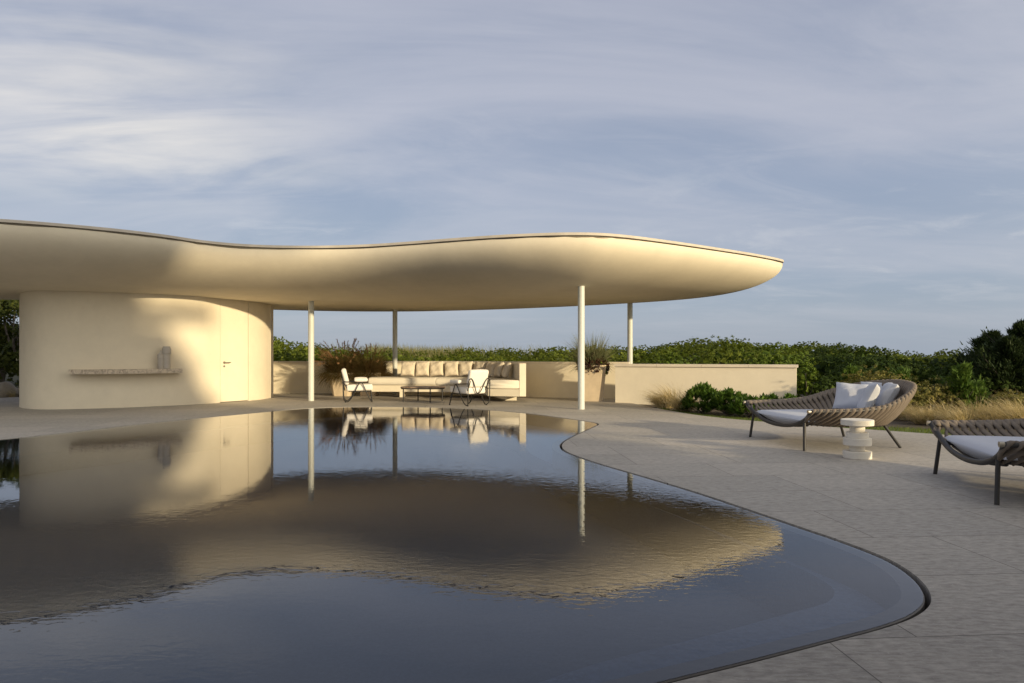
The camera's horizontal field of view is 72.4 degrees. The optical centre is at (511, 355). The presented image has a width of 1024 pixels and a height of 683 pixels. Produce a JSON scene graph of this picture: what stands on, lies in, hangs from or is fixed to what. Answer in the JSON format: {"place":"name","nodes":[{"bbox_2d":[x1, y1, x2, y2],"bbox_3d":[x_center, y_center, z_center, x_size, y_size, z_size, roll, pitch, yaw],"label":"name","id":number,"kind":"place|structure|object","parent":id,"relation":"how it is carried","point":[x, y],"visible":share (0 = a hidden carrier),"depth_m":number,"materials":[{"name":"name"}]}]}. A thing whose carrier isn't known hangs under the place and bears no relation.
{"place":"outdoors","nodes":[
{"label":"outdoors","id":0,"kind":"place"},
{"bbox_2d":[0,407,596,464],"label":"water","id":1,"kind":"structure","parent":0,"point":[330,426],"depth_m":11.09,"materials":[{"name":"blue liquid"}]},
{"bbox_2d":[0,437,777,682],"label":"pool floor","id":2,"kind":"structure","parent":0,"point":[429,562],"depth_m":5.70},
{"bbox_2d":[5,356,1017,407],"bbox_3d":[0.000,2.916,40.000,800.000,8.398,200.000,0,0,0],"label":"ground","id":3,"kind":"structure","parent":0,"point":[15,378],"depth_m":28.48,"materials":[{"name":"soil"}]},
{"bbox_2d":[0,300,18,386],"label":"tree","id":4,"kind":"object","parent":3,"relation":"on","point":[12,341],"visible":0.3,"depth_m":24.66,"materials":[{"name":"green plant"}]},
{"bbox_2d":[0,300,18,381],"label":"tree","id":5,"kind":"object","parent":3,"relation":"on","point":[2,374],"visible":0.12,"depth_m":25.98,"materials":[{"name":"green plant"}]},
{"bbox_2d":[0,381,18,397],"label":"boulder","id":6,"kind":"object","parent":3,"relation":"on","point":[8,386],"visible":0.61,"depth_m":20.10,"materials":[{"name":"stone"}]},
{"bbox_2d":[320,341,549,359],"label":"dune grass","id":7,"kind":"structure","parent":3,"relation":"on","point":[429,349],"depth_m":45.96,"materials":[{"name":"plant"}]},
{"bbox_2d":[273,336,982,394],"bbox_3d":[13.107,0.043,37.312,84.705,4.032,30.651,0,0,0],"label":"dune scrub","id":8,"kind":"object","parent":3,"relation":"on","point":[282,351],"visible":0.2,"depth_m":39.81,"materials":[{"name":"green plant"}]},
{"bbox_2d":[669,335,762,363],"bbox_3d":[7.247,0.259,24.487,3.576,1.987,2.747,0,0,0],"label":"shrub","id":9,"kind":"object","parent":3,"relation":"on","point":[713,354],"visible":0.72,"depth_m":24.02,"materials":[{"name":"green plant"}]},
{"bbox_2d":[639,394,1016,431],"bbox_3d":[8.350,1.230,19.500,11.300,0.001,21.000,0,0,0],"label":"planting bed","id":10,"kind":"object","parent":3,"relation":"on","point":[896,422],"visible":0.19,"depth_m":13.25,"materials":[{"name":"soil"}]},
{"bbox_2d":[631,383,683,407],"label":"feather grass","id":11,"kind":"object","parent":10,"relation":"on","point":[656,401],"depth_m":16.17,"materials":[{"name":"beige plant"}]},
{"bbox_2d":[633,348,704,363],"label":"shrub","id":12,"kind":"object","parent":10,"relation":"on","point":[670,356],"visible":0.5,"depth_m":21.36,"materials":[{"name":"green plant"}]},
{"bbox_2d":[651,385,700,410],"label":"feather grass","id":13,"kind":"object","parent":10,"relation":"on","point":[676,402],"depth_m":15.32,"materials":[{"name":"beige plant"}]},
{"bbox_2d":[678,381,721,412],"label":"evergreen shrub","id":14,"kind":"object","parent":10,"relation":"on","point":[703,392],"visible":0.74,"depth_m":14.85,"materials":[{"name":"green plant"}]},
{"bbox_2d":[614,364,797,404],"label":"garden wall","id":15,"kind":"structure","parent":10,"relation":"on","point":[779,380],"depth_m":17.04,"materials":[{"name":"beige paint"}]},
{"bbox_2d":[704,387,750,414],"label":"evergreen shrub","id":16,"kind":"object","parent":10,"relation":"on","point":[715,401],"visible":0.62,"depth_m":14.33,"materials":[{"name":"green plant"}]},
{"bbox_2d":[727,394,773,416],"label":"evergreen shrub","id":17,"kind":"object","parent":10,"relation":"on","point":[738,407],"visible":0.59,"depth_m":13.77,"materials":[{"name":"green plant"}]},
{"bbox_2d":[758,393,779,404],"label":"evergreen shrub","id":18,"kind":"object","parent":10,"relation":"on","point":[771,396],"visible":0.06,"depth_m":14.04,"materials":[{"name":"green plant"}]},
{"bbox_2d":[732,341,815,374],"bbox_3d":[7.509,0.419,20.212,2.541,1.674,1.946,0,0,0],"label":"shrub","id":19,"kind":"object","parent":10,"relation":"on","point":[766,357],"visible":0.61,"depth_m":19.96,"materials":[{"name":"green plant"}]},
{"bbox_2d":[778,393,804,406],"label":"evergreen shrub","id":20,"kind":"object","parent":10,"relation":"on","point":[788,395],"visible":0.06,"depth_m":13.86,"materials":[{"name":"green plant"}]},
{"bbox_2d":[795,360,821,396],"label":"shrub","id":21,"kind":"object","parent":10,"relation":"on","point":[803,369],"visible":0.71,"depth_m":16.83,"materials":[{"name":"green plant"}]},
{"bbox_2d":[797,374,843,402],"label":"shrub","id":22,"kind":"object","parent":10,"relation":"on","point":[825,382],"visible":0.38,"depth_m":17.28,"materials":[{"name":"green plant"}]},
{"bbox_2d":[789,342,900,378],"bbox_3d":[11.386,0.385,24.021,4.013,1.740,2.820,0,0,0],"label":"shrub","id":23,"kind":"object","parent":10,"relation":"on","point":[830,360],"visible":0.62,"depth_m":23.66,"materials":[{"name":"green plant"}]},
{"bbox_2d":[840,364,862,381],"bbox_3d":[7.917,0.704,16.373,0.743,1.091,0.899,0,0,-36],"label":"young juniper","id":24,"kind":"object","parent":10,"relation":"on","point":[848,369],"visible":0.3,"depth_m":16.32,"materials":[{"name":"green plant"}]},
{"bbox_2d":[839,370,869,383],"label":"shrub","id":25,"kind":"object","parent":10,"relation":"on","point":[854,377],"visible":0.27,"depth_m":15.55,"materials":[{"name":"green plant"}]},
{"bbox_2d":[825,354,937,382],"bbox_3d":[10.567,0.612,20.009,2.923,1.316,2.263,0,0,-18],"label":"shrub","id":26,"kind":"object","parent":10,"relation":"on","point":[893,366],"visible":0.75,"depth_m":19.72,"materials":[{"name":"green plant"}]},
{"bbox_2d":[856,364,920,384],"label":"shrub","id":27,"kind":"object","parent":10,"relation":"on","point":[877,375],"visible":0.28,"depth_m":14.95,"materials":[{"name":"green plant"}]},
{"bbox_2d":[891,366,912,407],"bbox_3d":[8.587,0.730,15.359,0.595,1.040,0.535,0,0,0],"label":"young juniper","id":28,"kind":"object","parent":10,"relation":"on","point":[903,371],"visible":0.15,"depth_m":15.36,"materials":[{"name":"green plant"}]},
{"bbox_2d":[905,373,952,411],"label":"shrub","id":29,"kind":"object","parent":10,"relation":"on","point":[918,396],"visible":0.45,"depth_m":13.48,"materials":[{"name":"green plant"}]},
{"bbox_2d":[898,357,959,390],"bbox_3d":[12.998,0.649,21.527,3.118,1.212,2.352,0,0,0],"label":"shrub","id":30,"kind":"object","parent":10,"relation":"on","point":[938,368],"visible":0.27,"depth_m":21.14,"materials":[{"name":"green plant"}]},
{"bbox_2d":[911,398,952,419],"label":"feather grass","id":31,"kind":"object","parent":10,"relation":"on","point":[945,410],"depth_m":12.74,"materials":[{"name":"beige plant"}]},
{"bbox_2d":[920,375,972,410],"bbox_3d":[8.509,0.808,13.621,1.120,0.869,1.111,0,0,0],"label":"shrub","id":32,"kind":"object","parent":10,"relation":"on","point":[943,394],"visible":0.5,"depth_m":13.37,"materials":[{"name":"green plant"}]},
{"bbox_2d":[934,361,991,411],"bbox_3d":[8.659,0.667,13.479,0.907,1.166,0.906,0,0,-33],"label":"young juniper","id":33,"kind":"object","parent":10,"relation":"on","point":[960,377],"visible":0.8,"depth_m":13.30,"materials":[{"name":"green plant"}]},
{"bbox_2d":[928,369,1023,397],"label":"shrub","id":34,"kind":"object","parent":10,"relation":"on","point":[990,385],"visible":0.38,"depth_m":18.26,"materials":[{"name":"green plant"}]},
{"bbox_2d":[961,386,996,411],"bbox_3d":[8.727,0.882,13.216,0.656,0.736,0.540,0,0,0],"label":"young juniper","id":35,"kind":"object","parent":10,"relation":"on","point":[982,390],"visible":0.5,"depth_m":13.13,"materials":[{"name":"green plant"}]},
{"bbox_2d":[958,334,1023,396],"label":"cedar","id":36,"kind":"object","parent":10,"relation":"on","point":[1005,354],"visible":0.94,"depth_m":18.32,"materials":[{"name":"green plant"}]},
{"bbox_2d":[983,387,1023,408],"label":"shrub","id":37,"kind":"object","parent":10,"relation":"on","point":[1010,396],"visible":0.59,"depth_m":12.92,"materials":[{"name":"green plant"}]},
{"bbox_2d":[920,348,964,367],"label":"shrub","id":38,"kind":"object","parent":3,"relation":"on","point":[945,356],"visible":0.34,"depth_m":26.96,"materials":[{"name":"green plant"}]},
{"bbox_2d":[945,329,1003,374],"bbox_3d":[14.149,0.258,20.572,2.438,2.102,2.185,0,0,-21],"label":"cedar","id":39,"kind":"object","parent":3,"relation":"on","point":[996,334],"visible":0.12,"depth_m":20.51,"materials":[{"name":"green plant"}]},
{"bbox_2d":[960,318,1023,391],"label":"cedar","id":40,"kind":"object","parent":3,"relation":"on","point":[1017,328],"visible":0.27,"depth_m":19.54,"materials":[{"name":"green plant"}]},
{"bbox_2d":[0,393,1023,682],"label":"deck","id":41,"kind":"structure","parent":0,"point":[948,537],"depth_m":6.09,"materials":[{"name":"grey stone"}]},
{"bbox_2d":[3,389,16,396],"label":"feather grass","id":42,"kind":"object","parent":41,"relation":"on","point":[11,395],"depth_m":20.15,"materials":[{"name":"brown plant"}]},
{"bbox_2d":[329,373,355,395],"bbox_3d":[-5.020,0.855,20.850,0.738,0.690,0.738,0,0,4],"label":"planter","id":43,"kind":"object","parent":41,"relation":"on","point":[337,390],"visible":0.48,"depth_m":20.57,"materials":[{"name":"beige concrete"}]},
{"bbox_2d":[314,338,376,391],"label":"fountain grass","id":44,"kind":"object","parent":43,"relation":"in","point":[335,366],"depth_m":20.47,"materials":[{"name":"brown plant"}]},
{"bbox_2d":[341,368,372,402],"bbox_3d":[-4.033,0.764,18.217,0.789,0.872,0.816,0,0,-13],"label":"armchair","id":45,"kind":"object","parent":41,"relation":"on","point":[360,386],"visible":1,"depth_m":17.91,"materials":[{"name":"white fabric"}]},
{"bbox_2d":[358,373,380,395],"bbox_3d":[-4.260,0.855,20.950,0.698,0.690,0.698,0,0,-6],"label":"planter","id":46,"kind":"object","parent":41,"relation":"on","point":[369,393],"visible":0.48,"depth_m":20.69,"materials":[{"name":"beige concrete"}]},
{"bbox_2d":[340,343,397,382],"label":"fountain grass","id":47,"kind":"object","parent":46,"relation":"in","point":[370,365],"depth_m":20.64,"materials":[{"name":"plant"}]},
{"bbox_2d":[0,219,783,408],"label":"pool pavilion","id":48,"kind":"structure","parent":41,"relation":"on","point":[106,315],"depth_m":15.81,"materials":[{"name":"beige paint"}]},
{"bbox_2d":[157,350,163,368],"bbox_3d":[-8.246,0.097,16.440,0.156,0.430,0.156,0,0,0],"label":"vase","id":49,"kind":"object","parent":48,"relation":"on","point":[160,357],"visible":1,"depth_m":16.38,"materials":[{"name":"beige ceramic"}]},
{"bbox_2d":[162,346,170,368],"bbox_3d":[-8.147,0.049,16.510,0.196,0.525,0.196,0,0,0],"label":"vase","id":50,"kind":"object","parent":48,"relation":"on","point":[166,351],"visible":1,"depth_m":16.44,"materials":[{"name":"beige ceramic"}]},
{"bbox_2d":[220,299,247,401],"bbox_3d":[-7.189,-0.199,18.161,0.123,2.762,0.869,0,0,29],"label":"door","id":51,"kind":"structure","parent":48,"relation":"in","point":[233,313],"depth_m":18.13,"materials":[{"name":"beige paint"}]},
{"bbox_2d":[401,386,444,402],"bbox_3d":[-2.312,1.004,18.264,1.137,0.392,0.835,0,0,6],"label":"coffee table","id":52,"kind":"object","parent":41,"relation":"on","point":[422,387],"visible":0.99,"depth_m":18.05,"materials":[{"name":"brown stone"}]},
{"bbox_2d":[0,433,884,682],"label":"pool basin","id":53,"kind":"object","parent":41,"relation":"in","point":[797,599],"visible":0.41,"depth_m":5.20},
{"bbox_2d":[4,425,924,682],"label":"pool lip","id":54,"kind":"object","parent":53,"relation":"attached to","point":[896,594],"visible":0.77,"depth_m":4.48,"materials":[{"name":"grey stone"}]},
{"bbox_2d":[368,362,525,399],"bbox_3d":[-1.539,0.696,19.910,5.535,0.992,2.396,0,0,32],"label":"sofa","id":55,"kind":"object","parent":41,"relation":"on","point":[512,386],"visible":0.66,"depth_m":19.93,"materials":[{"name":"beige fabric"}]},
{"bbox_2d":[400,362,415,375],"bbox_3d":[-3.102,0.398,20.870,0.430,0.450,0.217,2,-20,5],"label":"scatter cushion","id":56,"kind":"object","parent":55,"relation":"on","point":[407,368],"visible":1,"depth_m":20.79,"materials":[{"name":"beige fabric"}]},
{"bbox_2d":[415,362,429,375],"bbox_3d":[-2.668,0.399,20.862,0.430,0.450,0.217,-2,-18,7],"label":"scatter cushion","id":57,"kind":"object","parent":55,"relation":"on","point":[422,368],"visible":1,"depth_m":20.78,"materials":[{"name":"beige fabric"}]},
{"bbox_2d":[430,361,442,376],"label":"scatter cushion","id":58,"kind":"object","parent":55,"relation":"on","point":[436,368],"visible":1,"depth_m":20.77,"materials":[{"name":"beige fabric"}]},
{"bbox_2d":[444,361,458,376],"bbox_3d":[-1.799,0.398,20.801,0.430,0.450,0.217,-5,-21,8],"label":"scatter cushion","id":59,"kind":"object","parent":55,"relation":"on","point":[451,368],"visible":1,"depth_m":20.72,"materials":[{"name":"beige fabric"}]},
{"bbox_2d":[459,361,472,376],"bbox_3d":[-1.363,0.399,20.731,0.430,0.450,0.216,-5,-17,16],"label":"scatter cushion","id":60,"kind":"object","parent":55,"relation":"on","point":[465,368],"visible":0.81,"depth_m":20.66,"materials":[{"name":"beige fabric"}]},
{"bbox_2d":[473,361,486,369],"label":"scatter cushion","id":61,"kind":"object","parent":55,"relation":"on","point":[480,365],"visible":0.46,"depth_m":20.46,"materials":[{"name":"beige fabric"}]},
{"bbox_2d":[485,361,495,376],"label":"scatter cushion","id":62,"kind":"object","parent":55,"relation":"on","point":[490,367],"visible":0.76,"depth_m":20.11,"materials":[{"name":"beige fabric"}]},
{"bbox_2d":[493,362,504,376],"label":"scatter cushion","id":63,"kind":"object","parent":55,"relation":"on","point":[499,367],"visible":0.83,"depth_m":19.73,"materials":[{"name":"beige fabric"}]},
{"bbox_2d":[501,362,511,377],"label":"scatter cushion","id":64,"kind":"object","parent":55,"relation":"on","point":[506,369],"visible":1,"depth_m":19.04,"materials":[{"name":"beige fabric"}]},
{"bbox_2d":[273,361,629,399],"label":"garden wall","id":65,"kind":"structure","parent":41,"relation":"on","point":[552,379],"depth_m":20.29,"materials":[{"name":"beige paint"}]},
{"bbox_2d":[449,369,489,405],"bbox_3d":[-1.030,0.764,16.910,0.816,0.872,0.789,0,0,-45],"label":"armchair","id":66,"kind":"object","parent":41,"relation":"on","point":[476,383],"visible":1,"depth_m":16.67,"materials":[{"name":"white fabric"}]},
{"bbox_2d":[577,365,605,401],"bbox_3d":[2.120,0.725,18.550,0.759,0.950,0.759,0,0,9],"label":"planter","id":67,"kind":"object","parent":41,"relation":"on","point":[594,385],"visible":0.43,"depth_m":18.22,"materials":[{"name":"beige concrete"}]},
{"bbox_2d":[560,331,628,374],"bbox_3d":[2.106,-0.070,18.553,2.163,1.362,2.204,0,0,0],"label":"planter plant","id":68,"kind":"object","parent":67,"relation":"in","point":[595,356],"visible":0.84,"depth_m":18.29,"materials":[{"name":"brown plant"}]},
{"bbox_2d":[743,379,916,450],"bbox_3d":[4.484,0.769,9.653,1.867,0.882,1.964,0,0,-7],"label":"daybed","id":69,"kind":"object","parent":41,"relation":"on","point":[823,413],"visible":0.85,"depth_m":9.29,"materials":[{"name":"metal"}]},
{"bbox_2d":[832,382,867,408],"bbox_3d":[4.727,0.568,9.718,0.470,0.400,0.188,4,-22,36],"label":"bed cushion","id":70,"kind":"object","parent":69,"relation":"on","point":[847,395],"visible":0.73,"depth_m":9.68,"materials":[{"name":"white fabric"}]},
{"bbox_2d":[857,384,879,407],"bbox_3d":[4.735,0.564,9.300,0.190,0.420,0.400,28,8,23],"label":"bed cushion","id":71,"kind":"object","parent":69,"relation":"on","point":[869,395],"visible":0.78,"depth_m":9.14,"materials":[{"name":"white fabric"}]},
{"bbox_2d":[861,382,882,403],"bbox_3d":[5.204,0.562,9.996,0.460,0.400,0.191,1,-23,40],"label":"bed cushion","id":72,"kind":"object","parent":69,"relation":"on","point":[879,384],"visible":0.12,"depth_m":10.01,"materials":[{"name":"white fabric"}]},
{"bbox_2d":[875,382,899,405],"bbox_3d":[5.086,0.548,9.501,0.190,0.400,0.380,29,10,15],"label":"bed cushion","id":73,"kind":"object","parent":69,"relation":"on","point":[889,392],"visible":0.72,"depth_m":9.35,"materials":[{"name":"white fabric"}]},
{"bbox_2d":[840,418,873,459],"bbox_3d":[4.042,0.974,8.195,0.356,0.452,0.356,0,0,0],"label":"side table","id":74,"kind":"object","parent":41,"relation":"on","point":[857,440],"visible":1,"depth_m":8.10,"materials":[{"name":"white stone"}]},
{"bbox_2d":[926,418,1023,504],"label":"daybed","id":75,"kind":"object","parent":41,"relation":"on","point":[1002,446],"visible":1,"depth_m":6.66,"materials":[{"name":"metal"}]},
{"bbox_2d":[0,0,1023,355],"label":"sky","id":76,"kind":"structure","parent":0,"point":[874,149],"materials":[{"name":"blue"}]},
{"bbox_2d":[659,406,1013,436],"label":"lawn","id":77,"kind":"structure","parent":0,"point":[891,429],"depth_m":11.70,"materials":[{"name":"green plant"}]},
{"bbox_2d":[897,401,922,420],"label":"feather grass","id":78,"kind":"object","parent":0,"point":[901,415],"depth_m":13.16,"materials":[{"name":"beige plant"}]},
{"bbox_2d":[901,402,946,423],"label":"feather grass","id":79,"kind":"object","parent":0,"point":[919,417],"depth_m":12.46,"materials":[{"name":"beige plant"}]},
{"bbox_2d":[927,404,976,420],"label":"feather grass","id":80,"kind":"object","parent":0,"point":[958,416],"depth_m":12.05,"materials":[{"name":"beige plant"}]},
{"bbox_2d":[941,396,1000,417],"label":"feather grass","id":81,"kind":"object","parent":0,"point":[967,408],"depth_m":12.47,"materials":[{"name":"beige plant"}]},
{"bbox_2d":[963,400,1012,419],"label":"feather grass","id":82,"kind":"object","parent":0,"point":[981,417],"depth_m":12.04,"materials":[{"name":"beige plant"}]},
{"bbox_2d":[967,394,1023,419],"bbox_3d":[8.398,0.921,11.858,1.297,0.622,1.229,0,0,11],"label":"feather grass","id":83,"kind":"object","parent":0,"point":[1010,415],"depth_m":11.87,"materials":[{"name":"beige plant"}]},
{"bbox_2d":[997,397,1023,418],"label":"feather grass","id":84,"kind":"object","parent":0,"point":[1014,411],"depth_m":12.11,"materials":[{"name":"beige plant"}]}
]}

